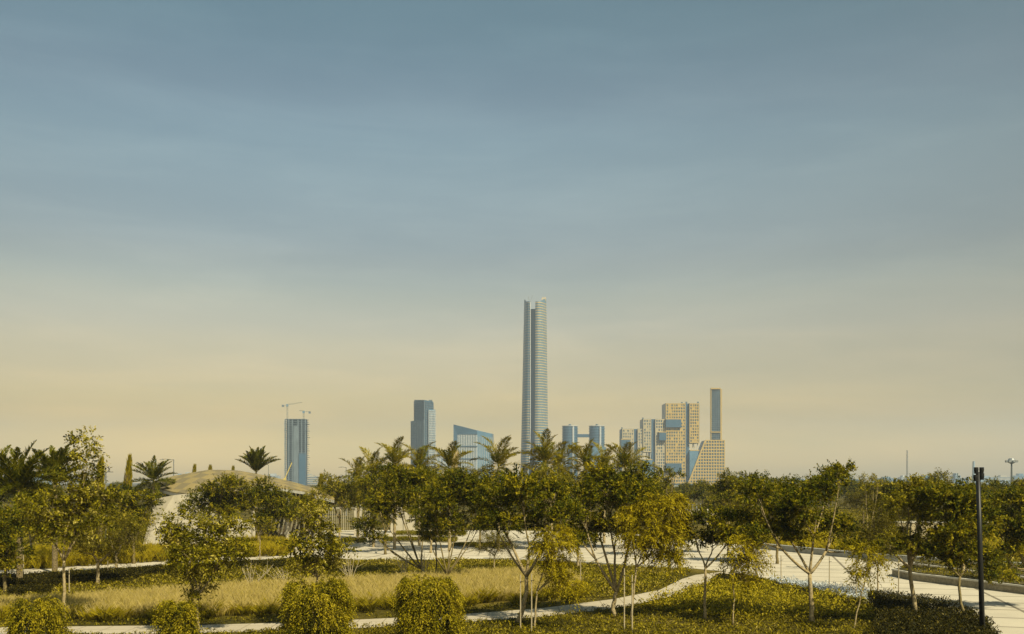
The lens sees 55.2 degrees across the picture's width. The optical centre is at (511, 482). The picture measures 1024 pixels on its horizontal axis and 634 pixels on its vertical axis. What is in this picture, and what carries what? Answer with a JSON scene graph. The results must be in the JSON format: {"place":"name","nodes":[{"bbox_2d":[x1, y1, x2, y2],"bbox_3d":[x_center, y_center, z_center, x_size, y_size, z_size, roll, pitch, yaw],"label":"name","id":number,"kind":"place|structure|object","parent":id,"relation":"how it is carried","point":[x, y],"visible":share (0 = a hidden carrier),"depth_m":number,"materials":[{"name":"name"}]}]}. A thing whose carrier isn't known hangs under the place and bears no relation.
{"place":"outdoors","nodes":[
{"label":"outdoors","id":0,"kind":"place"},
{"bbox_2d":[7,524,282,567],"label":"lawn","id":1,"kind":"structure","parent":0,"point":[26,538],"depth_m":106.04,"materials":[{"name":"green plant"}]},
{"bbox_2d":[0,565,583,618],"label":"ornamental grass","id":2,"kind":"structure","parent":0,"point":[241,593],"depth_m":52.98,"materials":[{"name":"plant"}]},
{"bbox_2d":[284,419,309,485],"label":"construction tower","id":3,"kind":"structure","parent":0,"point":[296,443],"depth_m":1699.50,"materials":[{"name":"glass"}]},
{"bbox_2d":[411,400,435,470],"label":"office tower","id":4,"kind":"structure","parent":0,"point":[423,427],"depth_m":1860.55,"materials":[{"name":"blue glass"}]},
{"bbox_2d":[453,424,493,477],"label":"slant topped building","id":5,"kind":"structure","parent":0,"point":[465,438],"depth_m":1795.95,"materials":[{"name":"blue glass"}]},
{"bbox_2d":[0,483,1020,633],"bbox_3d":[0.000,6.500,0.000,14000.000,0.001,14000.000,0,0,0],"label":"ground","id":6,"kind":"structure","parent":0,"point":[377,611],"depth_m":50.42,"materials":[{"name":"plant"}]},
{"bbox_2d":[0,493,39,590],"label":"tree","id":7,"kind":"object","parent":6,"relation":"on","point":[6,561],"visible":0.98,"depth_m":57.77,"materials":[{"name":"green plant"}]},
{"bbox_2d":[4,583,53,594],"bbox_3d":[-27.950,6.202,56.817,2.720,0.593,3.240,0,0,-29],"label":"hedge","id":8,"kind":"object","parent":6,"relation":"on","point":[21,588],"visible":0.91,"depth_m":56.36,"materials":[{"name":"green plant"}]},
{"bbox_2d":[0,439,66,577],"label":"palm tree","id":9,"kind":"object","parent":6,"relation":"on","point":[18,473],"visible":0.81,"depth_m":61.56,"materials":[{"name":"green plant"}]},
{"bbox_2d":[0,595,71,633],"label":"clipped bush","id":10,"kind":"object","parent":6,"relation":"on","point":[44,616],"visible":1,"depth_m":38.02,"materials":[{"name":"green plant"}]},
{"bbox_2d":[2,487,69,551],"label":"tree","id":11,"kind":"object","parent":6,"relation":"on","point":[29,534],"visible":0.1,"depth_m":74.68,"materials":[{"name":"green plant"}]},
{"bbox_2d":[20,445,91,571],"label":"palm tree","id":12,"kind":"object","parent":6,"relation":"on","point":[58,456],"visible":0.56,"depth_m":69.58,"materials":[{"name":"green plant"}]},
{"bbox_2d":[7,425,134,623],"bbox_3d":[-20.083,1.960,44.853,5.400,9.288,3.543,0,0,0],"label":"tree","id":13,"kind":"object","parent":6,"relation":"on","point":[48,528],"visible":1,"depth_m":44.72,"materials":[{"name":"green plant"}]},
{"bbox_2d":[0,564,171,586],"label":"hedge","id":14,"kind":"object","parent":6,"relation":"on","point":[46,577],"visible":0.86,"depth_m":64.05,"materials":[{"name":"green plant"}]},
{"bbox_2d":[8,542,169,568],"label":"tall grass","id":15,"kind":"structure","parent":6,"relation":"on","point":[148,554],"depth_m":77.29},
{"bbox_2d":[93,455,105,538],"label":"tied palm","id":16,"kind":"object","parent":6,"relation":"on","point":[102,459],"visible":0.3,"depth_m":87.84,"materials":[{"name":"green plant"}]},
{"bbox_2d":[54,512,152,584],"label":"tree","id":17,"kind":"object","parent":6,"relation":"on","point":[93,546],"visible":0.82,"depth_m":61.45,"materials":[{"name":"green plant"}]},
{"bbox_2d":[87,501,148,566],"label":"tree","id":18,"kind":"object","parent":6,"relation":"on","point":[115,511],"visible":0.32,"depth_m":69.99,"materials":[{"name":"green plant"}]},
{"bbox_2d":[122,453,132,544],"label":"tied palm","id":19,"kind":"object","parent":6,"relation":"on","point":[128,476],"visible":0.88,"depth_m":91.84,"materials":[{"name":"green plant"}]},
{"bbox_2d":[123,455,177,508],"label":"palm tree","id":20,"kind":"object","parent":6,"relation":"on","point":[151,472],"visible":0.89,"depth_m":104.73,"materials":[{"name":"green plant"}]},
{"bbox_2d":[148,599,204,633],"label":"clipped bush","id":21,"kind":"object","parent":6,"relation":"on","point":[171,615],"visible":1,"depth_m":38.38,"materials":[{"name":"green plant"}]},
{"bbox_2d":[152,505,260,632],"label":"tree","id":22,"kind":"object","parent":6,"relation":"on","point":[179,547],"visible":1,"depth_m":42.23,"materials":[{"name":"green plant"}]},
{"bbox_2d":[188,559,286,567],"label":"hedge","id":23,"kind":"object","parent":6,"relation":"on","point":[273,563],"visible":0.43,"depth_m":74.57,"materials":[{"name":"green plant"}]},
{"bbox_2d":[235,445,280,530],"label":"palm tree","id":24,"kind":"object","parent":6,"relation":"on","point":[255,459],"visible":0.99,"depth_m":127.36,"materials":[{"name":"green plant"}]},
{"bbox_2d":[247,513,278,559],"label":"tree","id":25,"kind":"object","parent":6,"relation":"on","point":[267,525],"visible":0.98,"depth_m":77.93,"materials":[{"name":"green plant"}]},
{"bbox_2d":[0,584,593,621],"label":"grass fringe","id":26,"kind":"object","parent":6,"relation":"on","point":[364,604],"depth_m":48.32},
{"bbox_2d":[275,573,359,633],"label":"clipped bush","id":27,"kind":"object","parent":6,"relation":"on","point":[331,601],"visible":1,"depth_m":37.91,"materials":[{"name":"green plant"}]},
{"bbox_2d":[275,494,361,609],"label":"tree","id":28,"kind":"object","parent":6,"relation":"on","point":[331,546],"visible":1,"depth_m":43.38,"materials":[{"name":"green plant"}]},
{"bbox_2d":[0,586,652,624],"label":"mixed ground cover","id":29,"kind":"object","parent":6,"relation":"on","point":[146,621],"visible":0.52,"depth_m":46.88,"materials":[{"name":"green plant"}]},
{"bbox_2d":[0,556,695,597],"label":"mixed ground cover","id":30,"kind":"object","parent":6,"relation":"on","point":[380,560],"visible":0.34,"depth_m":67.33,"materials":[{"name":"green plant"}]},
{"bbox_2d":[0,572,728,633],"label":"footpath","id":31,"kind":"structure","parent":6,"relation":"on","point":[472,616],"depth_m":47.36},
{"bbox_2d":[347,462,440,571],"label":"multi stem tree","id":32,"kind":"object","parent":6,"relation":"on","point":[387,499],"visible":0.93,"depth_m":67.53,"materials":[{"name":"green plant"}]},
{"bbox_2d":[405,505,451,569],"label":"tree","id":33,"kind":"object","parent":6,"relation":"on","point":[422,520],"visible":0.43,"depth_m":65.84,"materials":[{"name":"green plant"}]},
{"bbox_2d":[389,571,470,633],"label":"clipped bush","id":34,"kind":"object","parent":6,"relation":"on","point":[414,615],"visible":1,"depth_m":37.69,"materials":[{"name":"green plant"}]},
{"bbox_2d":[409,465,499,574],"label":"multi stem tree","id":35,"kind":"object","parent":6,"relation":"on","point":[445,494],"visible":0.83,"depth_m":61.60,"materials":[{"name":"green plant"}]},
{"bbox_2d":[66,598,877,633],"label":"mixed ground cover","id":36,"kind":"object","parent":6,"relation":"on","point":[388,628],"visible":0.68,"depth_m":43.81,"materials":[{"name":"green plant"}]},
{"bbox_2d":[466,527,519,567],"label":"tree","id":37,"kind":"object","parent":6,"relation":"on","point":[495,537],"visible":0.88,"depth_m":71.81,"materials":[{"name":"green plant"}]},
{"bbox_2d":[366,562,678,587],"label":"yellow shrubs","id":38,"kind":"object","parent":6,"relation":"on","point":[606,570],"visible":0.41,"depth_m":67.03,"materials":[{"name":"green plant"}]},
{"bbox_2d":[353,557,691,568],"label":"kerb","id":39,"kind":"structure","parent":6,"relation":"on","point":[498,558],"depth_m":81.94,"materials":[{"name":"concrete"}]},
{"bbox_2d":[462,463,590,623],"bbox_3d":[0.531,2.891,45.213,4.341,7.549,5.570,0,0,-30],"label":"tree","id":40,"kind":"object","parent":6,"relation":"on","point":[507,495],"visible":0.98,"depth_m":44.61,"materials":[{"name":"green plant"}]},
{"bbox_2d":[520,295,547,480],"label":"tallest tower","id":41,"kind":"structure","parent":6,"relation":"on","point":[534,402],"depth_m":1958.18,"materials":[{"name":"grey glass"}]},
{"bbox_2d":[519,523,593,629],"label":"feathery tree","id":42,"kind":"object","parent":6,"relation":"on","point":[547,551],"visible":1,"depth_m":42.76,"materials":[{"name":"green plant"}]},
{"bbox_2d":[558,457,664,617],"bbox_3d":[4.686,2.691,47.194,5.734,7.846,3.287,0,0,0],"label":"tree","id":43,"kind":"object","parent":6,"relation":"on","point":[628,490],"visible":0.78,"depth_m":46.99,"materials":[{"name":"green plant"}]},
{"bbox_2d":[609,491,702,620],"bbox_3d":[6.705,3.488,46.085,4.561,6.238,3.294,0,0,0],"label":"feathery tree","id":44,"kind":"object","parent":6,"relation":"on","point":[656,535],"visible":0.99,"depth_m":45.62,"materials":[{"name":"green plant"}]},
{"bbox_2d":[619,402,698,484],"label":"stepped building","id":45,"kind":"structure","parent":6,"relation":"on","point":[669,437],"depth_m":1650.00,"materials":[{"name":"beige concrete"}]},
{"bbox_2d":[674,481,693,503],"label":"tree","id":46,"kind":"object","parent":6,"relation":"on","point":[686,487],"visible":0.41,"depth_m":274.34,"materials":[{"name":"green plant"}]},
{"bbox_2d":[674,480,707,524],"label":"tree","id":47,"kind":"object","parent":6,"relation":"on","point":[699,493],"visible":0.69,"depth_m":149.42,"materials":[{"name":"green plant"}]},
{"bbox_2d":[692,478,710,502],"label":"tree","id":48,"kind":"object","parent":6,"relation":"on","point":[699,487],"visible":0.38,"depth_m":257.91,"materials":[{"name":"green plant"}]},
{"bbox_2d":[688,388,724,484],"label":"slant sided tower","id":49,"kind":"structure","parent":6,"relation":"on","point":[709,464],"depth_m":1645.00,"materials":[{"name":"beige concrete"}]},
{"bbox_2d":[698,495,726,514],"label":"tree","id":50,"kind":"object","parent":6,"relation":"on","point":[706,503],"visible":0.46,"depth_m":152.45,"materials":[{"name":"green plant"}]},
{"bbox_2d":[674,503,763,620],"bbox_3d":[9.759,3.784,45.866,4.480,5.636,3.136,0,0,0],"label":"tree","id":51,"kind":"object","parent":6,"relation":"on","point":[725,515],"visible":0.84,"depth_m":45.79,"materials":[{"name":"green plant"}]},
{"bbox_2d":[707,533,779,625],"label":"feathery tree","id":52,"kind":"object","parent":6,"relation":"on","point":[749,553],"visible":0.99,"depth_m":43.85,"materials":[{"name":"green plant"}]},
{"bbox_2d":[634,574,874,618],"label":"yellow shrubs","id":53,"kind":"object","parent":6,"relation":"on","point":[823,605],"visible":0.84,"depth_m":50.94,"materials":[{"name":"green plant"}]},
{"bbox_2d":[713,573,862,605],"bbox_3d":[15.496,6.268,58.704,3.754,0.468,16.463,0,0,-11],"label":"hedge","id":54,"kind":"object","parent":6,"relation":"on","point":[724,576],"visible":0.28,"depth_m":56.62,"materials":[{"name":"green plant"}]},
{"bbox_2d":[732,456,871,622],"bbox_3d":[13.310,2.693,45.024,6.600,7.841,4.923,0,0,0],"label":"tree","id":55,"kind":"object","parent":6,"relation":"on","point":[790,503],"visible":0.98,"depth_m":44.66,"materials":[{"name":"green plant"}]},
{"bbox_2d":[762,535,883,553],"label":"tall grass","id":56,"kind":"structure","parent":6,"relation":"on","point":[816,543],"depth_m":92.44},
{"bbox_2d":[769,573,917,598],"bbox_3d":[18.770,6.150,57.606,3.920,0.705,15.059,0,0,-16],"label":"flower bed","id":57,"kind":"object","parent":6,"relation":"on","point":[819,586],"visible":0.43,"depth_m":58.76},
{"bbox_2d":[839,475,872,499],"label":"tree","id":58,"kind":"object","parent":6,"relation":"on","point":[852,485],"visible":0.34,"depth_m":227.45,"materials":[{"name":"green plant"}]},
{"bbox_2d":[833,485,879,526],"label":"tree","id":59,"kind":"object","parent":6,"relation":"on","point":[858,497],"visible":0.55,"depth_m":129.18,"materials":[{"name":"green plant"}]},
{"bbox_2d":[840,539,896,627],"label":"feathery tree","id":60,"kind":"object","parent":6,"relation":"on","point":[869,564],"visible":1,"depth_m":42.43,"materials":[{"name":"green plant"}]},
{"bbox_2d":[837,490,909,590],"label":"feathery tree","id":61,"kind":"object","parent":6,"relation":"on","point":[870,531],"visible":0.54,"depth_m":54.96,"materials":[{"name":"green plant"}]},
{"bbox_2d":[854,477,907,518],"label":"tree","id":62,"kind":"object","parent":6,"relation":"on","point":[886,487],"visible":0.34,"depth_m":94.82,"materials":[{"name":"green plant"}]},
{"bbox_2d":[864,472,946,614],"bbox_3d":[17.906,3.087,43.981,2.884,7.074,4.179,0,0,44],"label":"tree","id":63,"kind":"object","parent":6,"relation":"on","point":[909,542],"visible":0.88,"depth_m":43.87,"materials":[{"name":"green plant"}]},
{"bbox_2d":[899,478,950,539],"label":"tree","id":64,"kind":"object","parent":6,"relation":"on","point":[937,482],"visible":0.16,"depth_m":85.17,"materials":[{"name":"green plant"}]},
{"bbox_2d":[864,587,1001,633],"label":"hedge","id":65,"kind":"object","parent":6,"relation":"on","point":[898,612],"visible":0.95,"depth_m":41.44,"materials":[{"name":"green plant"}]},
{"bbox_2d":[920,467,953,503],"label":"tree","id":66,"kind":"object","parent":6,"relation":"on","point":[942,475],"visible":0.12,"depth_m":185.93,"materials":[{"name":"green plant"}]},
{"bbox_2d":[910,473,1010,617],"bbox_3d":[19.696,3.107,43.168,4.479,7.063,2.889,0,0,0],"label":"tree","id":67,"kind":"object","parent":6,"relation":"on","point":[960,514],"visible":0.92,"depth_m":42.85,"materials":[{"name":"green plant"}]},
{"bbox_2d":[973,467,984,633],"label":"lamp post","id":68,"kind":"object","parent":6,"relation":"on","point":[978,477],"visible":1,"depth_m":39.12,"materials":[{"name":"metal"}]},
{"bbox_2d":[974,541,1022,575],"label":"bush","id":69,"kind":"object","parent":6,"relation":"on","point":[1005,562],"visible":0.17,"depth_m":59.89,"materials":[{"name":"green plant"}]},
{"bbox_2d":[981,476,1023,540],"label":"tree","id":70,"kind":"object","parent":6,"relation":"on","point":[997,484],"visible":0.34,"depth_m":99.58,"materials":[{"name":"green plant"}]},
{"bbox_2d":[0,530,1023,633],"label":"plaza","id":71,"kind":"structure","parent":0,"point":[1004,611],"depth_m":78.20,"materials":[{"name":"concrete"}]},
{"bbox_2d":[102,484,165,563],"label":"tree","id":72,"kind":"object","parent":71,"relation":"on","point":[135,506],"visible":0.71,"depth_m":78.00,"materials":[{"name":"green plant"}]},
{"bbox_2d":[173,472,256,541],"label":"tree","id":73,"kind":"object","parent":71,"relation":"on","point":[221,494],"visible":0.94,"depth_m":85.12,"materials":[{"name":"green plant"}]},
{"bbox_2d":[143,470,334,544],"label":"pavilion","id":74,"kind":"structure","parent":71,"relation":"on","point":[180,487],"depth_m":105.25,"materials":[{"name":"concrete"}]},
{"bbox_2d":[225,533,295,556],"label":"tall grass","id":75,"kind":"structure","parent":71,"relation":"on","point":[268,547],"depth_m":86.39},
{"bbox_2d":[236,474,300,541],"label":"tree","id":76,"kind":"object","parent":71,"relation":"on","point":[267,496],"visible":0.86,"depth_m":87.77,"materials":[{"name":"green plant"}]},
{"bbox_2d":[280,487,332,541],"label":"tree","id":77,"kind":"object","parent":71,"relation":"on","point":[309,496],"visible":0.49,"depth_m":105.09,"materials":[{"name":"green plant"}]},
{"bbox_2d":[314,469,360,538],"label":"tree","id":78,"kind":"object","parent":71,"relation":"on","point":[339,493],"visible":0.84,"depth_m":111.45,"materials":[{"name":"green plant"}]},
{"bbox_2d":[325,508,369,531],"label":"railing","id":79,"kind":"object","parent":71,"relation":"on","point":[345,530],"visible":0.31,"depth_m":127.98,"materials":[{"name":"metal"}]},
{"bbox_2d":[339,455,375,516],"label":"feathery palm","id":80,"kind":"object","parent":71,"relation":"on","point":[356,465],"visible":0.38,"depth_m":111.59,"materials":[{"name":"green plant"}]},
{"bbox_2d":[341,472,377,542],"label":"tree","id":81,"kind":"object","parent":71,"relation":"on","point":[348,489],"visible":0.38,"depth_m":104.61,"materials":[{"name":"green plant"}]},
{"bbox_2d":[345,446,388,546],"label":"feathery palm","id":82,"kind":"object","parent":71,"relation":"on","point":[370,468],"visible":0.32,"depth_m":97.80,"materials":[{"name":"green plant"}]},
{"bbox_2d":[364,436,416,548],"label":"feathery palm","id":83,"kind":"object","parent":71,"relation":"on","point":[393,452],"visible":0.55,"depth_m":94.71,"materials":[{"name":"green plant"}]},
{"bbox_2d":[355,463,436,554],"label":"tree","id":84,"kind":"object","parent":71,"relation":"on","point":[365,484],"visible":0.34,"depth_m":87.67,"materials":[{"name":"green plant"}]},
{"bbox_2d":[391,507,402,532],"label":"gate wall","id":85,"kind":"structure","parent":71,"relation":"on","point":[399,522],"depth_m":126.00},
{"bbox_2d":[383,536,458,541],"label":"hedge","id":86,"kind":"object","parent":71,"relation":"on","point":[405,538],"visible":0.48,"depth_m":107.01,"materials":[{"name":"green plant"}]},
{"bbox_2d":[398,441,444,545],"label":"feathery palm","id":87,"kind":"object","parent":71,"relation":"on","point":[421,453],"visible":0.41,"depth_m":99.86,"materials":[{"name":"green plant"}]},
{"bbox_2d":[396,530,466,535],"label":"hedge","id":88,"kind":"object","parent":71,"relation":"on","point":[403,532],"visible":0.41,"depth_m":119.29,"materials":[{"name":"green plant"}]},
{"bbox_2d":[418,440,479,550],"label":"feathery palm","id":89,"kind":"object","parent":71,"relation":"on","point":[448,457],"visible":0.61,"depth_m":91.80,"materials":[{"name":"green plant"}]},
{"bbox_2d":[469,435,534,541],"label":"feathery palm","id":90,"kind":"object","parent":71,"relation":"on","point":[500,455],"visible":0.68,"depth_m":91.60,"materials":[{"name":"green plant"}]},
{"bbox_2d":[512,428,580,539],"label":"feathery palm","id":91,"kind":"object","parent":71,"relation":"on","point":[544,453],"visible":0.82,"depth_m":95.68,"materials":[{"name":"green plant"}]},
{"bbox_2d":[529,457,583,538],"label":"tree","id":92,"kind":"object","parent":71,"relation":"on","point":[568,478],"visible":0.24,"depth_m":91.37,"materials":[{"name":"green plant"}]},
{"bbox_2d":[529,441,588,545],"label":"feathery palm","id":93,"kind":"object","parent":71,"relation":"on","point":[562,453],"visible":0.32,"depth_m":99.65,"materials":[{"name":"green plant"}]},
{"bbox_2d":[558,439,608,546],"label":"feathery palm","id":94,"kind":"object","parent":71,"relation":"on","point":[585,454],"visible":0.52,"depth_m":97.65,"materials":[{"name":"green plant"}]},
{"bbox_2d":[573,441,626,542],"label":"feathery palm","id":95,"kind":"object","parent":71,"relation":"on","point":[600,448],"visible":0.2,"depth_m":103.73,"materials":[{"name":"green plant"}]},
{"bbox_2d":[591,441,659,548],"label":"feathery palm","id":96,"kind":"object","parent":71,"relation":"on","point":[622,457],"visible":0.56,"depth_m":94.57,"materials":[{"name":"green plant"}]},
{"bbox_2d":[648,466,686,542],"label":"tree","id":97,"kind":"object","parent":71,"relation":"on","point":[666,480],"visible":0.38,"depth_m":85.16,"materials":[{"name":"green plant"}]},
{"bbox_2d":[704,467,744,553],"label":"tree","id":98,"kind":"object","parent":71,"relation":"on","point":[725,487],"visible":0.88,"depth_m":87.86,"materials":[{"name":"green plant"}]},
{"bbox_2d":[722,497,776,561],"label":"tree","id":99,"kind":"object","parent":71,"relation":"on","point":[735,503],"visible":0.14,"depth_m":79.61,"materials":[{"name":"green plant"}]},
{"bbox_2d":[736,469,806,563],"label":"tree","id":100,"kind":"object","parent":71,"relation":"on","point":[786,478],"visible":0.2,"depth_m":77.87,"materials":[{"name":"green plant"}]},
{"bbox_2d":[858,471,888,539],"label":"tree","id":101,"kind":"object","parent":71,"relation":"on","point":[871,478],"visible":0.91,"depth_m":69.97,"materials":[{"name":"green plant"}]},
{"bbox_2d":[760,543,1021,566],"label":"wall","id":102,"kind":"structure","parent":71,"relation":"on","point":[816,551],"depth_m":86.09,"materials":[{"name":"concrete"}]},
{"bbox_2d":[891,567,1023,593],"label":"planter","id":103,"kind":"object","parent":71,"relation":"on","point":[972,582],"visible":0.59,"depth_m":61.51,"materials":[{"name":"concrete"}]},
{"bbox_2d":[895,564,1023,582],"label":"planter shrubs","id":104,"kind":"object","parent":103,"relation":"in","point":[944,571],"visible":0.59,"depth_m":64.00,"materials":[{"name":"green plant"}]},
{"bbox_2d":[913,561,1023,578],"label":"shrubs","id":105,"kind":"object","parent":71,"relation":"on","point":[941,565],"visible":0.21,"depth_m":70.88,"materials":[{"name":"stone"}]},
{"bbox_2d":[977,483,1023,585],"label":"tree","id":106,"kind":"object","parent":71,"relation":"on","point":[1014,520],"visible":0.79,"depth_m":49.72,"materials":[{"name":"green plant"}]},
{"bbox_2d":[0,0,1023,482],"label":"sky","id":107,"kind":"structure","parent":0,"point":[217,216],"materials":[{"name":"blue"}]},
{"bbox_2d":[562,424,604,478],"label":"twin round towers","id":108,"kind":"structure","parent":0,"point":[570,434],"depth_m":1902.23,"materials":[{"name":"blue glass"}]},
{"bbox_2d":[716,505,1019,561],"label":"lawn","id":109,"kind":"structure","parent":0,"point":[840,509],"depth_m":151.56,"materials":[{"name":"green plant"}]},
{"bbox_2d":[969,525,1023,560],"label":"tall grass","id":110,"kind":"structure","parent":0,"point":[986,539],"depth_m":94.41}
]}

